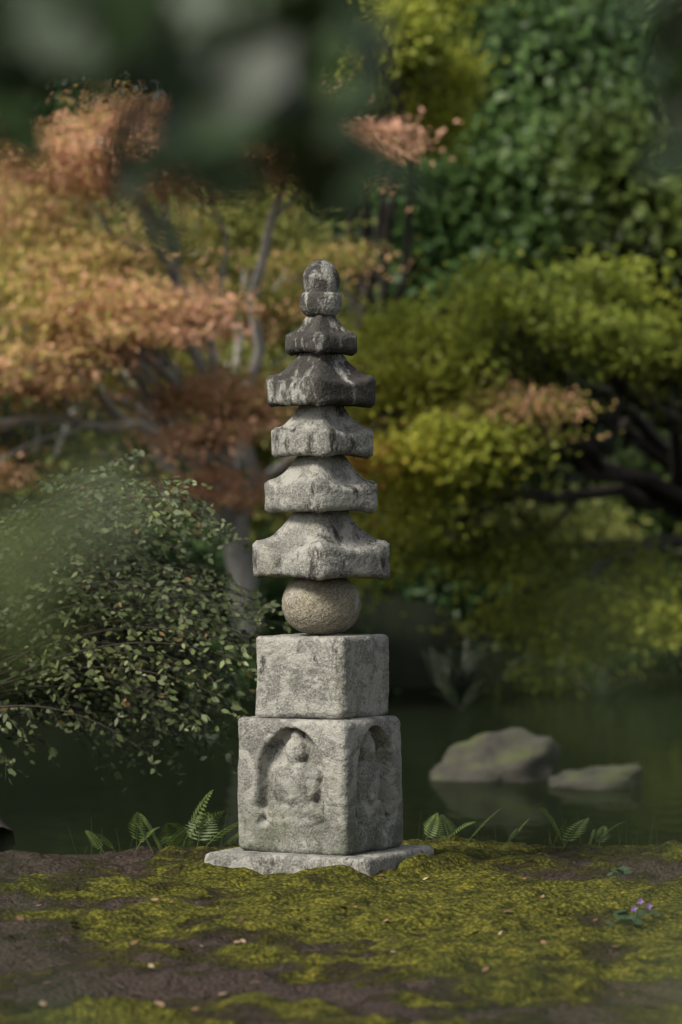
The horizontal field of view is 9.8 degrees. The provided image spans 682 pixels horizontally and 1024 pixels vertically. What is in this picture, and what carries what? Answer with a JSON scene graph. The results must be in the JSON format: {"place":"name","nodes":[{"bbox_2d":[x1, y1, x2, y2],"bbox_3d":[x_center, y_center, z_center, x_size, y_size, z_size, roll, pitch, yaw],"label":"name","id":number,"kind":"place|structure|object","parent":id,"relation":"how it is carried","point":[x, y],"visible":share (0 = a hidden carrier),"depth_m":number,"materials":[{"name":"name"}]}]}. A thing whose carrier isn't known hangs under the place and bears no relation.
{"place":"outdoors","nodes":[
{"label":"outdoors","id":0,"kind":"place"},
{"bbox_2d":[0,192,681,1023],"bbox_3d":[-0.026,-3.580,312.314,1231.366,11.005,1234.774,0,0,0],"label":"moss ground","id":1,"kind":"structure","parent":0,"point":[290,928],"depth_m":12.08,"materials":[{"name":"green plant"}]},
{"bbox_2d":[0,448,296,851],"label":"overhanging shrub","id":2,"kind":"object","parent":1,"relation":"on","point":[81,648],"visible":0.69,"depth_m":15.93,"materials":[{"name":"green plant"}]},
{"bbox_2d":[0,0,440,278],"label":"tree","id":3,"kind":"object","parent":1,"relation":"on","point":[56,105],"visible":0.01,"depth_m":49.04,"materials":[{"name":"orange plant"}]},
{"bbox_2d":[66,502,400,700],"bbox_3d":[-1.374,1.114,35.792,3.802,2.706,4.078,0,0,0],"label":"shore shrub","id":4,"kind":"object","parent":1,"relation":"on","point":[273,589],"visible":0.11,"depth_m":34.85,"materials":[{"name":"green plant"}]},
{"bbox_2d":[0,153,474,615],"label":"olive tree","id":5,"kind":"object","parent":1,"relation":"on","point":[254,234],"visible":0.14,"depth_m":39.35,"materials":[{"name":"brown plant"}]},
{"bbox_2d":[111,504,374,631],"bbox_3d":[-1.845,1.435,37.709,4.384,3.384,3.173,0,0,16],"label":"shore shrub","id":6,"kind":"object","parent":1,"relation":"on","point":[264,531],"visible":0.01,"depth_m":37.67,"materials":[{"name":"green plant"}]},
{"bbox_2d":[165,218,343,352],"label":"tree","id":7,"kind":"object","parent":1,"relation":"on","point":[277,290],"depth_m":52.17,"materials":[{"name":"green plant"}]},
{"bbox_2d":[0,80,623,633],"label":"maple tree","id":8,"kind":"object","parent":1,"relation":"on","point":[66,290],"visible":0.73,"depth_m":32.35,"materials":[{"name":"orange plant"}]},
{"bbox_2d":[204,259,433,875],"bbox_3d":[-0.071,0.191,14.069,0.643,2.171,0.610,0,0,24],"label":"stone pagoda","id":9,"kind":"object","parent":1,"relation":"on","point":[320,772],"visible":0.94,"depth_m":13.95,"materials":[{"name":"grey stone"}]},
{"bbox_2d":[0,874,649,1015],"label":"fallen leaves","id":10,"kind":"object","parent":1,"relation":"on","point":[244,941],"visible":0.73,"depth_m":11.50,"materials":[{"name":"brown plant"}]},
{"bbox_2d":[21,310,681,591],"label":"olive tree","id":11,"kind":"object","parent":1,"relation":"on","point":[594,523],"visible":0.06,"depth_m":41.78,"materials":[{"name":"green plant"}]},
{"bbox_2d":[85,790,622,853],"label":"bank ferns","id":12,"kind":"object","parent":1,"relation":"on","point":[193,831],"visible":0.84,"depth_m":15.03,"materials":[{"name":"green plant"}]},
{"bbox_2d":[321,0,523,368],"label":"light green tree","id":13,"kind":"object","parent":1,"relation":"on","point":[429,75],"visible":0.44,"depth_m":42.86,"materials":[{"name":"green plant"}]},
{"bbox_2d":[257,207,622,477],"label":"tree","id":14,"kind":"object","parent":1,"relation":"on","point":[592,433],"visible":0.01,"depth_m":50.58,"materials":[{"name":"green plant"}]},
{"bbox_2d":[265,238,681,696],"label":"yellow green tree","id":15,"kind":"object","parent":1,"relation":"on","point":[609,329],"visible":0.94,"depth_m":34.53,"materials":[{"name":"green plant"}]},
{"bbox_2d":[280,0,679,439],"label":"tree","id":16,"kind":"object","parent":1,"relation":"on","point":[471,212],"visible":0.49,"depth_m":46.97,"materials":[{"name":"green plant"}]},
{"bbox_2d":[449,0,528,48],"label":"wall tree","id":17,"kind":"object","parent":1,"relation":"on","point":[477,16],"visible":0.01,"depth_m":66.30,"materials":[{"name":"green plant"}]},
{"bbox_2d":[353,528,681,673],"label":"shore shrub","id":18,"kind":"object","parent":1,"relation":"on","point":[444,594],"visible":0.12,"depth_m":39.76,"materials":[{"name":"green plant"}]},
{"bbox_2d":[420,623,640,711],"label":"leafy plants","id":19,"kind":"object","parent":1,"relation":"on","point":[459,657],"visible":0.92,"depth_m":27.92,"materials":[{"name":"green plant"}]},
{"bbox_2d":[442,0,677,406],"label":"tree","id":20,"kind":"object","parent":1,"relation":"on","point":[631,24],"visible":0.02,"depth_m":52.38,"materials":[{"name":"green plant"}]},
{"bbox_2d":[454,519,681,627],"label":"shore shrub","id":21,"kind":"object","parent":1,"relation":"on","point":[661,532],"visible":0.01,"depth_m":42.03,"materials":[{"name":"green plant"}]},
{"bbox_2d":[509,423,637,492],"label":"tree","id":22,"kind":"object","parent":1,"relation":"on","point":[553,471],"depth_m":48.65,"materials":[{"name":"green plant"}]},
{"bbox_2d":[478,39,681,539],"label":"tree","id":23,"kind":"object","parent":1,"relation":"on","point":[623,206],"visible":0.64,"depth_m":45.63,"materials":[{"name":"green plant"}]},
{"bbox_2d":[605,866,657,927],"bbox_3d":[0.940,1.219,12.853,0.174,0.104,1.754,0,0,4],"label":"geranium plant","id":24,"kind":"object","parent":1,"relation":"on","point":[622,916],"visible":0.9,"depth_m":12.10,"materials":[{"name":"green plant"}]},
{"bbox_2d":[0,0,681,1023],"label":"foreground leaves","id":25,"kind":"object","parent":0,"point":[230,84],"visible":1,"depth_m":3.14,"materials":[{"name":"green plant"}]},
{"bbox_2d":[0,670,681,854],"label":"pond water","id":26,"kind":"structure","parent":0,"point":[45,804],"depth_m":24.19,"materials":[{"name":"green liquid"}]},
{"bbox_2d":[429,728,561,781],"bbox_3d":[0.932,1.609,24.410,0.873,0.582,0.722,0,0,0],"label":"pond rock","id":27,"kind":"object","parent":26,"relation":"in","point":[513,755],"visible":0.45,"depth_m":24.18,"materials":[{"name":"grey stone"}]},
{"bbox_2d":[548,764,641,789],"bbox_3d":[1.509,1.681,23.697,0.632,0.357,0.572,0,0,0],"label":"pond rock","id":28,"kind":"object","parent":26,"relation":"in","point":[607,777],"visible":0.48,"depth_m":23.55,"materials":[{"name":"grey stone"}]},
{"bbox_2d":[68,809,657,856],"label":"bank grass","id":29,"kind":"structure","parent":0,"point":[418,834],"depth_m":15.13,"materials":[{"name":"green plant"}]}
]}

